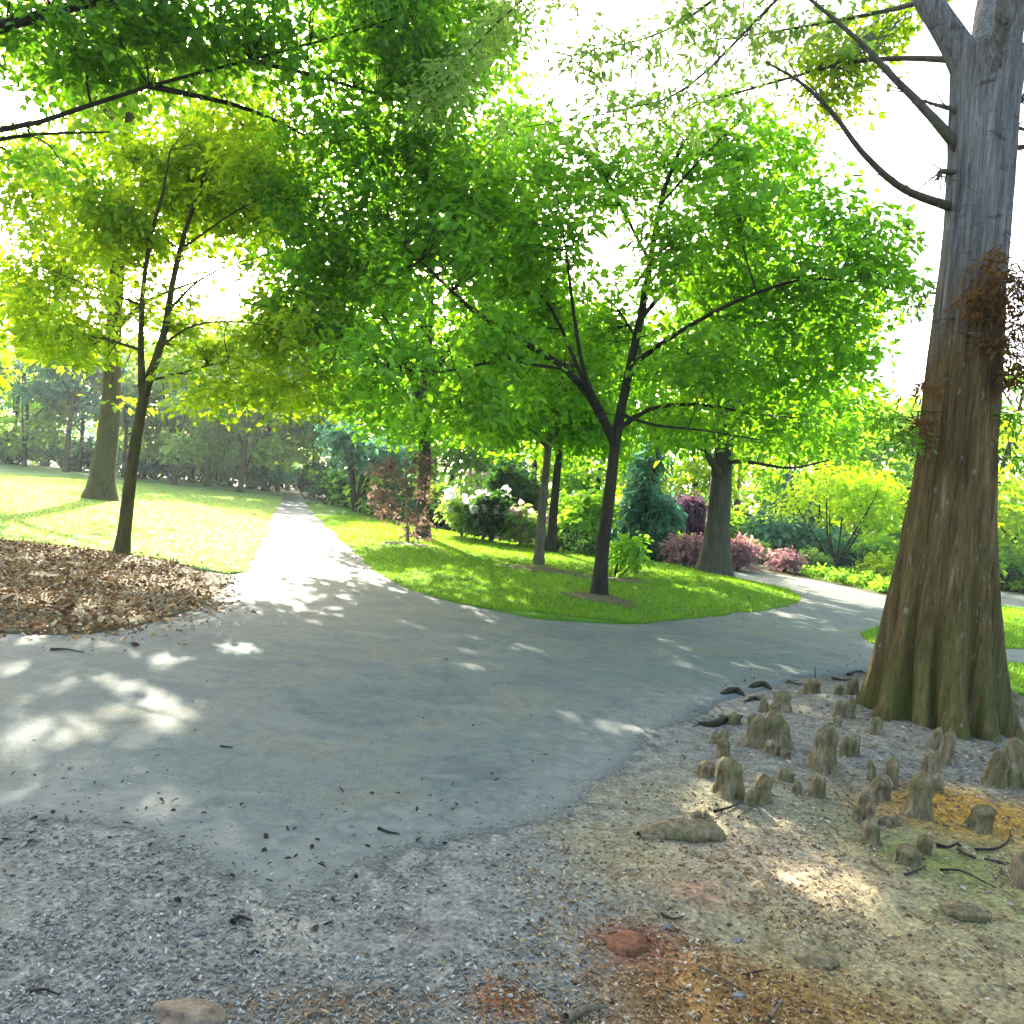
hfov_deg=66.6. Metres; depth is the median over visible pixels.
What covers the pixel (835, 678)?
fallen stick
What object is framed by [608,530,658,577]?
bush
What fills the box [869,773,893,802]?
cypress knee
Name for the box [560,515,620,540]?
undergrowth bush
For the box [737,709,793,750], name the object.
cypress knee
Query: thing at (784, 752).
cypress knee
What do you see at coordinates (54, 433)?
woodland tree
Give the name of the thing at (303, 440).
woodland tree
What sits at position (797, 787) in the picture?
cypress knee
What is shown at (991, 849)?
fallen stick
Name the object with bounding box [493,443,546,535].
blue conifer
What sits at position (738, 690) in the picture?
surface root
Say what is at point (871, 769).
cypress knee
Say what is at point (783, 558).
azalea
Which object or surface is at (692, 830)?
rock
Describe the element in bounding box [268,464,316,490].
undergrowth bush
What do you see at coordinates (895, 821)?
cypress knee
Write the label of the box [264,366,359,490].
woodland tree
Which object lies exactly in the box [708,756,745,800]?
cypress knee
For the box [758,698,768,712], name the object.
cypress knee
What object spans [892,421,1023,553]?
woodland tree
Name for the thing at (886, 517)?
woodland tree
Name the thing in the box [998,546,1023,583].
undergrowth bush
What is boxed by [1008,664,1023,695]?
lawn
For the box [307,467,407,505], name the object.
undergrowth bush
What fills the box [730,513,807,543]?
undergrowth bush
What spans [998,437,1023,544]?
woodland tree
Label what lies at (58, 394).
woodland tree
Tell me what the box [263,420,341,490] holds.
woodland tree
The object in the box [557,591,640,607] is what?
mulch bed
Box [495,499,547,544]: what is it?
flowering shrub
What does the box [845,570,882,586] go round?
border plant
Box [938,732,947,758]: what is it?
cypress knee
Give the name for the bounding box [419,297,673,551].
slim tree
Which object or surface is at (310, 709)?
path
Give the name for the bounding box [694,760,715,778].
cypress knee
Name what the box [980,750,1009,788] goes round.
cypress knee
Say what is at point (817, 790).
cypress knee
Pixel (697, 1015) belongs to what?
wood chips
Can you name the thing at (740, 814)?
fallen stick
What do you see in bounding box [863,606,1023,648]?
lawn
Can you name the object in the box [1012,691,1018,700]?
cypress knee
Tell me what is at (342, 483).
undergrowth bush
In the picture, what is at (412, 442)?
woodland tree
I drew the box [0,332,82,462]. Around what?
woodland tree
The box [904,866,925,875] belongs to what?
fallen stick
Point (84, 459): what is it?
undergrowth bush
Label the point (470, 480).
undergrowth bush
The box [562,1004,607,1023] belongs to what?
fallen stick
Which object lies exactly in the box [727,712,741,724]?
cypress knee
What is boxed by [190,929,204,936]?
pebble
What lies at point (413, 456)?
woodland tree
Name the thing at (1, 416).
woodland tree
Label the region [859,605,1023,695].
grass
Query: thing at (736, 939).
pebble
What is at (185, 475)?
undergrowth bush
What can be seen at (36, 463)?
undergrowth bush
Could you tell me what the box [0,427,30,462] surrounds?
undergrowth bush
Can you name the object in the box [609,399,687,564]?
blue conifer
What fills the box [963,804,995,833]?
cypress knee
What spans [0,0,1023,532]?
sky
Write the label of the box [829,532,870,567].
undergrowth bush
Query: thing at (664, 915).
fallen stick
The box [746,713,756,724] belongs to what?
cypress knee
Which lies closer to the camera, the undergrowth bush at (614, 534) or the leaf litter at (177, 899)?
the leaf litter at (177, 899)
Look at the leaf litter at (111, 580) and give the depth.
9.04 m
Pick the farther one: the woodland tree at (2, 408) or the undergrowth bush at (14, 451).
the woodland tree at (2, 408)
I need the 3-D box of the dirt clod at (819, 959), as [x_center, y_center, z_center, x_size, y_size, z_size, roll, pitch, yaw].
[1.134,1.663,2.897,0.171,0.048,0.134,6,1,0]
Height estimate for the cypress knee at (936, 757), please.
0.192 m
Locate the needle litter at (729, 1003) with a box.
[76,766,1023,1023]
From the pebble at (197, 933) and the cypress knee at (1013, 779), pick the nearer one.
the pebble at (197, 933)
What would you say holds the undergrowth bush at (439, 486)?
on the ground at (666, 762)
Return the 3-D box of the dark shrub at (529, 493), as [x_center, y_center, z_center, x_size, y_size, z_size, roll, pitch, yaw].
[0.135,-0.553,28.705,2.702,3.316,2.682,6,1,0]
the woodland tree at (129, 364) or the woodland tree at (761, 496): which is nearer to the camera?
the woodland tree at (761, 496)
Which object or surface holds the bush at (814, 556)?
on the planting bed at (852, 584)
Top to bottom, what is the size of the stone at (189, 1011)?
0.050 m
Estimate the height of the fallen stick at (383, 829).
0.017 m
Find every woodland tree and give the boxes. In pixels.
[0,319,96,466]
[0,321,153,472]
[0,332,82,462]
[0,335,14,392]
[0,347,24,435]
[1,372,92,464]
[13,349,128,471]
[32,328,156,462]
[80,331,188,476]
[94,323,212,477]
[120,358,194,478]
[123,299,247,485]
[132,329,250,482]
[151,337,260,486]
[159,323,278,475]
[162,287,320,492]
[185,365,272,485]
[223,306,331,490]
[238,375,320,490]
[240,422,312,486]
[240,444,329,468]
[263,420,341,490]
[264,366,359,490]
[274,331,394,469]
[302,361,413,480]
[312,336,446,481]
[373,317,534,485]
[405,428,465,485]
[413,305,503,489]
[443,383,539,487]
[473,401,627,499]
[523,336,661,496]
[533,373,627,501]
[602,374,762,524]
[604,373,707,503]
[604,397,709,507]
[679,387,792,518]
[683,403,779,516]
[738,415,864,531]
[748,396,896,537]
[793,388,916,560]
[794,429,875,526]
[851,390,1003,542]
[874,410,915,526]
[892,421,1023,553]
[905,355,1023,580]
[997,404,1023,558]
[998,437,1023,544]
[999,491,1023,548]
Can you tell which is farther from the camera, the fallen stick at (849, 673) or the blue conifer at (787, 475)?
the blue conifer at (787, 475)
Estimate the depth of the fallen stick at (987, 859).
3.94 m
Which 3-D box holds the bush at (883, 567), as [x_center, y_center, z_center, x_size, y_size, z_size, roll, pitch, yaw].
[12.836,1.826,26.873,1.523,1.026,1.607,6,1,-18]
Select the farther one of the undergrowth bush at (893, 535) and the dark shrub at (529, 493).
the undergrowth bush at (893, 535)
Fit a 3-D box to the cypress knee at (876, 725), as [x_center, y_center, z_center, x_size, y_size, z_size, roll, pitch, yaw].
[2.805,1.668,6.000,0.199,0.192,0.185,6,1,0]
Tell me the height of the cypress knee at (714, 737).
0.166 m
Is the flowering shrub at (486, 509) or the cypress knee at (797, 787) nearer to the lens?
the cypress knee at (797, 787)
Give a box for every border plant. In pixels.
[799,562,832,576]
[822,567,857,582]
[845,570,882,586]
[867,574,891,591]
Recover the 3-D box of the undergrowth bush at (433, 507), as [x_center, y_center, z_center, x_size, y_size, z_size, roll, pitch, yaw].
[-2.843,-0.043,31.496,5.083,1.670,4.124,7,1,40]
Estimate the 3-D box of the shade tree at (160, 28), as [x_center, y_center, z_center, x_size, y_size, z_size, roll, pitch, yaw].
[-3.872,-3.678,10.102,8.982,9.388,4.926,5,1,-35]
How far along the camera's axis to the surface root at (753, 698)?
7.10 m
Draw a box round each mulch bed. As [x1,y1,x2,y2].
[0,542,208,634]
[383,541,435,547]
[500,564,587,574]
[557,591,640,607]
[572,574,649,583]
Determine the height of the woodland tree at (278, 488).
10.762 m
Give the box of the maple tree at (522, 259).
[302,77,935,594]
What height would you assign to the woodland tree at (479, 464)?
11.561 m
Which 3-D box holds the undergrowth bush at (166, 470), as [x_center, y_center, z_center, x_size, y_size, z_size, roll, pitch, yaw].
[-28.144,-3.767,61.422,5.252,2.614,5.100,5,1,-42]
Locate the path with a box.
[0,495,1023,919]
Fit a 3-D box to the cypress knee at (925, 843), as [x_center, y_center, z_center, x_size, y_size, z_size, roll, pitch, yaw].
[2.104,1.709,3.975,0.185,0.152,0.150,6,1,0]
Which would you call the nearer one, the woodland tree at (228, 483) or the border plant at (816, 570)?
the border plant at (816, 570)
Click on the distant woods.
(95, 433)
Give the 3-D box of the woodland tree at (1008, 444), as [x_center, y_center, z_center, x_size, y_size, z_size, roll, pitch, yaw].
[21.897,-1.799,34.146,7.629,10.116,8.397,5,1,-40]
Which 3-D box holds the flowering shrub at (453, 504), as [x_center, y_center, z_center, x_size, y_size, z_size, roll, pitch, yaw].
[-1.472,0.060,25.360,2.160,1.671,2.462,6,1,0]
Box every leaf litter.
[0,530,865,711]
[0,536,255,647]
[1,609,860,957]
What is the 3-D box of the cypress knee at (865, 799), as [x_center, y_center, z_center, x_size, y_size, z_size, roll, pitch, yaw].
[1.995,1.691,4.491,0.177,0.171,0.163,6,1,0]
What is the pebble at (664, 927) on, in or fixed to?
on the ground at (666, 762)
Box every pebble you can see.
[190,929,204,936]
[661,924,670,930]
[731,991,745,1000]
[732,936,743,942]
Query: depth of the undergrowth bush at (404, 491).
37.35 m
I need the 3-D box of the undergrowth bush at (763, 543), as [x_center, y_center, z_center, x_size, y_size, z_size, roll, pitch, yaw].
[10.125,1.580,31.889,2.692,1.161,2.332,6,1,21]
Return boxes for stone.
[153,998,225,1023]
[603,930,648,956]
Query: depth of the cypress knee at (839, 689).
7.27 m
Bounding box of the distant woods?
[0,390,1023,527]
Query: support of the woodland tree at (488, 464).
on the ground at (666, 762)
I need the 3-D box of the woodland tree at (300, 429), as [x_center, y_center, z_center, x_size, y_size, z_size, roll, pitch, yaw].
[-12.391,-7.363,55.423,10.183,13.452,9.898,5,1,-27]
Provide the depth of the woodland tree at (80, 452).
59.10 m
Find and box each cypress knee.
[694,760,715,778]
[708,728,729,743]
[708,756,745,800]
[714,737,730,757]
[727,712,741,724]
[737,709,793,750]
[742,789,756,807]
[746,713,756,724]
[755,773,772,804]
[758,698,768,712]
[762,739,779,755]
[769,691,791,712]
[777,767,794,782]
[778,748,790,758]
[791,781,801,796]
[798,678,820,693]
[804,723,841,775]
[808,772,826,798]
[831,698,856,717]
[833,684,843,694]
[833,715,842,726]
[837,733,860,757]
[844,678,858,694]
[851,801,875,822]
[852,791,871,811]
[859,816,882,847]
[866,760,875,782]
[869,716,882,735]
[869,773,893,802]
[878,815,903,827]
[884,756,899,788]
[890,843,921,866]
[901,771,935,821]
[916,834,933,855]
[921,754,933,777]
[925,726,942,749]
[932,751,940,772]
[932,770,944,793]
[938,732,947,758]
[941,728,956,765]
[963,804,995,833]
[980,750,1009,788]
[1004,736,1023,788]
[1006,853,1023,889]
[1007,759,1021,789]
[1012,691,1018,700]
[1014,700,1023,715]
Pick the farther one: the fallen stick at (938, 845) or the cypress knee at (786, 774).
the cypress knee at (786, 774)
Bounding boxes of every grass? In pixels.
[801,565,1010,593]
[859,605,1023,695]
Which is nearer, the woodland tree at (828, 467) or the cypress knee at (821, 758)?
the cypress knee at (821, 758)
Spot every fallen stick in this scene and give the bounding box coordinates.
[30,987,60,995]
[50,648,84,652]
[230,914,252,923]
[377,826,399,833]
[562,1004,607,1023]
[660,912,684,919]
[698,965,746,991]
[713,802,741,812]
[737,806,756,818]
[745,969,768,975]
[767,998,782,1018]
[831,677,851,680]
[847,670,865,675]
[870,858,889,871]
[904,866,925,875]
[936,842,958,848]
[940,868,995,887]
[956,847,975,858]
[974,829,1010,850]
[984,858,1006,864]
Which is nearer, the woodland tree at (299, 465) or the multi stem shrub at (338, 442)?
the multi stem shrub at (338, 442)
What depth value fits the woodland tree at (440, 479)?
69.11 m
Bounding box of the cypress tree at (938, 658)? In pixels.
[382,0,1023,742]
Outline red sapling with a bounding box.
[360,452,449,542]
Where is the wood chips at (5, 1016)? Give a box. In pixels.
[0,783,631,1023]
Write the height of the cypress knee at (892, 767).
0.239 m
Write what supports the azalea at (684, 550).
on the ground at (666, 762)
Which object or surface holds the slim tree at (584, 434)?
on the mulch bed at (547, 569)
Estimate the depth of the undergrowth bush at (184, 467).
59.83 m
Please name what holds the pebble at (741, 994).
on the ground at (666, 762)
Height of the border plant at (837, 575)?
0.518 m
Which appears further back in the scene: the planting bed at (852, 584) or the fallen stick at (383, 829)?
the planting bed at (852, 584)
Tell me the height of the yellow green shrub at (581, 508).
2.335 m
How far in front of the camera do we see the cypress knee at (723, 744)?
5.24 m
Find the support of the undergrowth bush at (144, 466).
on the ground at (666, 762)
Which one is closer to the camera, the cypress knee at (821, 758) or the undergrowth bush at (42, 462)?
the cypress knee at (821, 758)
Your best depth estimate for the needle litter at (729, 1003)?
2.71 m
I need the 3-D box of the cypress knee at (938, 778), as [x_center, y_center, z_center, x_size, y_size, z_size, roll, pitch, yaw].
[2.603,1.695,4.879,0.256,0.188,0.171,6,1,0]
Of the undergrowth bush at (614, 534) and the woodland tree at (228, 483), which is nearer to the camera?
the undergrowth bush at (614, 534)
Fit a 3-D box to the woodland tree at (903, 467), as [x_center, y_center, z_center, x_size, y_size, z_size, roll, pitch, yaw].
[20.500,-1.679,39.843,7.903,9.521,7.180,6,1,-20]
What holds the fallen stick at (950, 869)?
on the ground at (666, 762)
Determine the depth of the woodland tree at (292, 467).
71.06 m
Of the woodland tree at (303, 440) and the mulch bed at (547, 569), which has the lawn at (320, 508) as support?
the mulch bed at (547, 569)
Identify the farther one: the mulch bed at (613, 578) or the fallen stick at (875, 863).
the mulch bed at (613, 578)
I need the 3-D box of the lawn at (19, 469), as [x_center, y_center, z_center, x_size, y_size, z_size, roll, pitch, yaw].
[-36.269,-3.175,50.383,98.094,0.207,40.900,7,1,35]
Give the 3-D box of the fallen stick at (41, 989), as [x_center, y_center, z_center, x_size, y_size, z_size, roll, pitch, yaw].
[-1.374,1.414,2.303,0.091,0.015,0.031,6,1,0]
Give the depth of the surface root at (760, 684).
7.73 m
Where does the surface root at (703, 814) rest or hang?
on the ground at (666, 762)
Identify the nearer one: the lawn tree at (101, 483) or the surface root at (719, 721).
the surface root at (719, 721)
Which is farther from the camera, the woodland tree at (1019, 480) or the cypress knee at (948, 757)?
the woodland tree at (1019, 480)
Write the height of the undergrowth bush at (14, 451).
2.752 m
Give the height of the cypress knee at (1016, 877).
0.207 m
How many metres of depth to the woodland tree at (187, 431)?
61.89 m
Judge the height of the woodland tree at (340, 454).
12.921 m
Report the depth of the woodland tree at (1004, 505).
29.71 m
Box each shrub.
[312,419,415,512]
[432,487,486,537]
[460,469,492,494]
[460,485,518,541]
[482,452,549,541]
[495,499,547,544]
[546,483,626,541]
[755,455,909,567]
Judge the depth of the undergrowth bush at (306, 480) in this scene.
78.43 m
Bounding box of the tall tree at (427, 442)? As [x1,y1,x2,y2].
[174,0,580,537]
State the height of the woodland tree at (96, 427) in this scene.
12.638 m
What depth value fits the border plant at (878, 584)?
21.83 m
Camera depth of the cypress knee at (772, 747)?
5.33 m
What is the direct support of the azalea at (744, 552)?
on the ground at (666, 762)
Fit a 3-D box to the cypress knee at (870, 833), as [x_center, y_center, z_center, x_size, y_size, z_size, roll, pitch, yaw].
[1.852,1.670,4.044,0.237,0.193,0.220,5,2,-44]
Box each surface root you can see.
[689,810,713,821]
[698,715,742,726]
[720,687,744,696]
[743,695,760,701]
[748,681,771,689]
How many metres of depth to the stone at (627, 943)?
2.85 m
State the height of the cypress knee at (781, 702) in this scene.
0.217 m
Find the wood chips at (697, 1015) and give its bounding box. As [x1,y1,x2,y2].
[337,773,1023,1023]
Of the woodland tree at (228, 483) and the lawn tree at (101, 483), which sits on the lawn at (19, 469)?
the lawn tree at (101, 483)
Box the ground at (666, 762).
[0,460,1023,1023]
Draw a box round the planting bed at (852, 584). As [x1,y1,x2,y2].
[802,572,1018,593]
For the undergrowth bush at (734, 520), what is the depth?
36.13 m
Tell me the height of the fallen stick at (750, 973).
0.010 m
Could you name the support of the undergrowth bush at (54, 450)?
on the ground at (666, 762)
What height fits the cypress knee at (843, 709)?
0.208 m
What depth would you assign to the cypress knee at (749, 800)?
4.39 m
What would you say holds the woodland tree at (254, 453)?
on the ground at (666, 762)
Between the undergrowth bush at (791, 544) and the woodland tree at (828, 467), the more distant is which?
the woodland tree at (828, 467)
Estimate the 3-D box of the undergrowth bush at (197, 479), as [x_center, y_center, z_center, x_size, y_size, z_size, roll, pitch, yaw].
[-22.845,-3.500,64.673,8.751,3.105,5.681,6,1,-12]
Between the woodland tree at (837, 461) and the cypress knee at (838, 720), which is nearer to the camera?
the cypress knee at (838, 720)
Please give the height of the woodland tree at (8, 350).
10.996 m
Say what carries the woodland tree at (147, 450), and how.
on the ground at (666, 762)
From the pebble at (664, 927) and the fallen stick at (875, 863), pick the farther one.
the fallen stick at (875, 863)
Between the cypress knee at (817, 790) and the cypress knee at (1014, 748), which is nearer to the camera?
the cypress knee at (817, 790)
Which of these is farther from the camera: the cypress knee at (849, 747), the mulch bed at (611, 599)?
the mulch bed at (611, 599)
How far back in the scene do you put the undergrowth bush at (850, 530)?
38.84 m
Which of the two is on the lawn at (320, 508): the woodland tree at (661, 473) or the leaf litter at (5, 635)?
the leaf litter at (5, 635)
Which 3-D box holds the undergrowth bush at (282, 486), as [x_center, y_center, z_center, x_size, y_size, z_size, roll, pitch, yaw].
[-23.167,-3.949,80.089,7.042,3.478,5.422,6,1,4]
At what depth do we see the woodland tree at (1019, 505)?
38.48 m
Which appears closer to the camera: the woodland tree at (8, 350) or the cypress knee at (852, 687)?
the cypress knee at (852, 687)
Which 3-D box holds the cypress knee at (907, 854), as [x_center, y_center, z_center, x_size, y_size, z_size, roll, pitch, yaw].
[1.909,1.684,3.818,0.262,0.146,0.280,7,1,36]
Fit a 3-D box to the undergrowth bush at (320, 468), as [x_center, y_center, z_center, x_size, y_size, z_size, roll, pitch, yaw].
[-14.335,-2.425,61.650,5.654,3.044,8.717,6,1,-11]
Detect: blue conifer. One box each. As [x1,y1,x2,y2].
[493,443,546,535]
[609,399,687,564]
[763,465,818,563]
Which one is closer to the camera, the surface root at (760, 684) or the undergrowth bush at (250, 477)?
the surface root at (760, 684)
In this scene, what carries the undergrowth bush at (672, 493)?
on the ground at (666, 762)
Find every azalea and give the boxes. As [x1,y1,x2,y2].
[656,532,702,567]
[730,531,765,572]
[762,546,808,572]
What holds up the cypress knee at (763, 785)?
on the ground at (666, 762)
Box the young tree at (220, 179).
[0,80,373,554]
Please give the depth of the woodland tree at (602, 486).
61.91 m
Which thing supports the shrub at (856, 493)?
on the planting bed at (852, 584)
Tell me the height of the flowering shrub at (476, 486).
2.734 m
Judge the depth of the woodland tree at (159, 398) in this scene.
58.01 m
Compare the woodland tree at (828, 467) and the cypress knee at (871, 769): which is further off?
the woodland tree at (828, 467)
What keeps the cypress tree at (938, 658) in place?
on the ground at (666, 762)
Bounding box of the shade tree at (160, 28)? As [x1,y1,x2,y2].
[0,0,547,378]
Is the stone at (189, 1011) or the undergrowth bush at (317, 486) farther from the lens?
the undergrowth bush at (317, 486)
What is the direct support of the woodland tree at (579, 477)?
on the ground at (666, 762)
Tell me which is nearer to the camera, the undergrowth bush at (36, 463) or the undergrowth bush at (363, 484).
the undergrowth bush at (363, 484)
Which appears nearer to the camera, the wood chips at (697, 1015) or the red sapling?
the wood chips at (697, 1015)
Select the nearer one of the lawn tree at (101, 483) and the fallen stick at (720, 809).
the fallen stick at (720, 809)
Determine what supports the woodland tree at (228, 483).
on the ground at (666, 762)
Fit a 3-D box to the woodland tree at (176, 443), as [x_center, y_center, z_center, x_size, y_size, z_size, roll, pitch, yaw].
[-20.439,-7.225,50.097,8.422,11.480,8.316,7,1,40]
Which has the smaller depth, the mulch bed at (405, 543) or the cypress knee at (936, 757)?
the cypress knee at (936, 757)
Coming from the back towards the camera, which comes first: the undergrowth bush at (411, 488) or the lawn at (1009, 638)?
the undergrowth bush at (411, 488)
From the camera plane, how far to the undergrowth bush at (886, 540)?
33.05 m
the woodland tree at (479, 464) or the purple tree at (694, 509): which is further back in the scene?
the woodland tree at (479, 464)
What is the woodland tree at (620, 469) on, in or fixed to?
on the ground at (666, 762)
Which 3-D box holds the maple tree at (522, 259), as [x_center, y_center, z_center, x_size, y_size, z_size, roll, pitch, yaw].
[1.951,-2.971,12.722,9.259,8.924,6.927,6,1,0]
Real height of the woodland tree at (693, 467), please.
10.078 m
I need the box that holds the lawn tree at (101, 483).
[0,0,304,501]
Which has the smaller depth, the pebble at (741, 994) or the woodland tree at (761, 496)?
the pebble at (741, 994)
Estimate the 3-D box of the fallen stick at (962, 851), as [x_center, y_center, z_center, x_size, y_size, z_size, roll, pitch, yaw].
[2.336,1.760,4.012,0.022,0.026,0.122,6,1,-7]
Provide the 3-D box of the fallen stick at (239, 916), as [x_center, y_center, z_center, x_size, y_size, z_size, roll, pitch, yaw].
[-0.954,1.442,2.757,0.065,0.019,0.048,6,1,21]
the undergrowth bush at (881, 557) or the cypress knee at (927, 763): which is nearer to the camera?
the cypress knee at (927, 763)
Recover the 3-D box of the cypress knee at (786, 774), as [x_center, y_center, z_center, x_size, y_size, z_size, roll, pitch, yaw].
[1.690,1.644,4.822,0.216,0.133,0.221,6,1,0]
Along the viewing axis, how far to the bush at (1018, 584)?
30.26 m
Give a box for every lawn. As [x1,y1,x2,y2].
[0,462,284,573]
[305,501,800,623]
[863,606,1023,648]
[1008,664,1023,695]
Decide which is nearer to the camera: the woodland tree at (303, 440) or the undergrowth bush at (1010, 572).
the undergrowth bush at (1010, 572)
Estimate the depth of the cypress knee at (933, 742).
5.77 m
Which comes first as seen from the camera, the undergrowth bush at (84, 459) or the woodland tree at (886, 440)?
the woodland tree at (886, 440)
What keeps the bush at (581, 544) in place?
on the lawn at (320, 508)
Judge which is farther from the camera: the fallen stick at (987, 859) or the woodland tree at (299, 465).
the woodland tree at (299, 465)
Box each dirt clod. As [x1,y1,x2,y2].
[793,951,839,970]
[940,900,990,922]
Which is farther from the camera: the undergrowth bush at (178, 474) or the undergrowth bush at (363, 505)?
the undergrowth bush at (178, 474)
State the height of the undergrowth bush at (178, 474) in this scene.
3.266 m
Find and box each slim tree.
[419,275,640,565]
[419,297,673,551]
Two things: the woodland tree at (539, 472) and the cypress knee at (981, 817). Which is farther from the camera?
the woodland tree at (539, 472)
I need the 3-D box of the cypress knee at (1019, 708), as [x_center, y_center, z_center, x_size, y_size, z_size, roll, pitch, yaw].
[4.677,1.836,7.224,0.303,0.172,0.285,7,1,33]
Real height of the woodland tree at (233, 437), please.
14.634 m
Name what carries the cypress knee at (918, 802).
on the ground at (666, 762)
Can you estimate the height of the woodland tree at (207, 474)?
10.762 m
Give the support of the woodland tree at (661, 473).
on the ground at (666, 762)
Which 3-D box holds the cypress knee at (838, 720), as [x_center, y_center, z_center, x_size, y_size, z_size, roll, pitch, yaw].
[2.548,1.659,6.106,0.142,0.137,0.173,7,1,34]
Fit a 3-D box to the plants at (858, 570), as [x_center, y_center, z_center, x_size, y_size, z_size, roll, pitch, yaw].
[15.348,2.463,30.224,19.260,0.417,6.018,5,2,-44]
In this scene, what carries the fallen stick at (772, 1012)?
on the ground at (666, 762)
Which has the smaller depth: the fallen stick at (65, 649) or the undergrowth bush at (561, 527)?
the fallen stick at (65, 649)
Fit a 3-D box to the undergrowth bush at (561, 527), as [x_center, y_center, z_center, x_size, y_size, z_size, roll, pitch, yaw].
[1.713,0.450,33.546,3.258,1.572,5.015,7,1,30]
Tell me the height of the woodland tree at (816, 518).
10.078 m
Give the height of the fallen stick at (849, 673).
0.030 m
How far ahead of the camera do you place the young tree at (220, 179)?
12.50 m
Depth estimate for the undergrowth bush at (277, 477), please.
60.00 m
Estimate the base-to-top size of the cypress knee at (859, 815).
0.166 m
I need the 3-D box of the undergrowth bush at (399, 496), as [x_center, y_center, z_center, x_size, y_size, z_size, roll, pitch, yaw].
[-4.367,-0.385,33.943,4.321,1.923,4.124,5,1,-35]
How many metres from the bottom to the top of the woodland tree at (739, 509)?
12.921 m
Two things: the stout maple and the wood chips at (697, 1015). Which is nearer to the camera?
the wood chips at (697, 1015)
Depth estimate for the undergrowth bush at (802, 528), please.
33.28 m
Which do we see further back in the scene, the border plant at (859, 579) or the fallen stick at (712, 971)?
the border plant at (859, 579)
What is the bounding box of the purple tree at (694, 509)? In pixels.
[669,489,706,537]
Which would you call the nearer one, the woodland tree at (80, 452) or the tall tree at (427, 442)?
the tall tree at (427, 442)
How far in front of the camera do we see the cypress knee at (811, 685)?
7.39 m
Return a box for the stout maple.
[617,189,906,576]
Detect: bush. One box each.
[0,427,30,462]
[0,432,48,464]
[15,434,116,474]
[27,441,60,465]
[30,456,83,467]
[52,446,121,474]
[116,450,171,479]
[117,451,192,481]
[150,456,201,481]
[161,463,195,479]
[168,446,240,485]
[181,453,289,485]
[213,459,295,489]
[235,457,300,491]
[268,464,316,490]
[274,461,308,489]
[292,461,343,498]
[297,461,338,491]
[301,473,344,504]
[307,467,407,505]
[316,467,368,507]
[332,468,448,509]
[342,485,393,515]
[350,480,440,515]
[359,479,416,520]
[362,477,417,520]
[384,492,499,534]
[411,482,474,505]
[445,472,562,500]
[545,529,596,555]
[546,508,583,537]
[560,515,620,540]
[577,519,617,540]
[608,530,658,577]
[611,491,707,537]
[730,513,759,539]
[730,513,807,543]
[733,535,779,562]
[738,510,878,564]
[757,521,860,559]
[799,544,835,569]
[817,525,863,565]
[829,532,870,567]
[836,526,899,567]
[851,544,897,565]
[854,550,896,577]
[869,532,900,545]
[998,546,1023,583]
[999,564,1023,592]
[1003,574,1023,591]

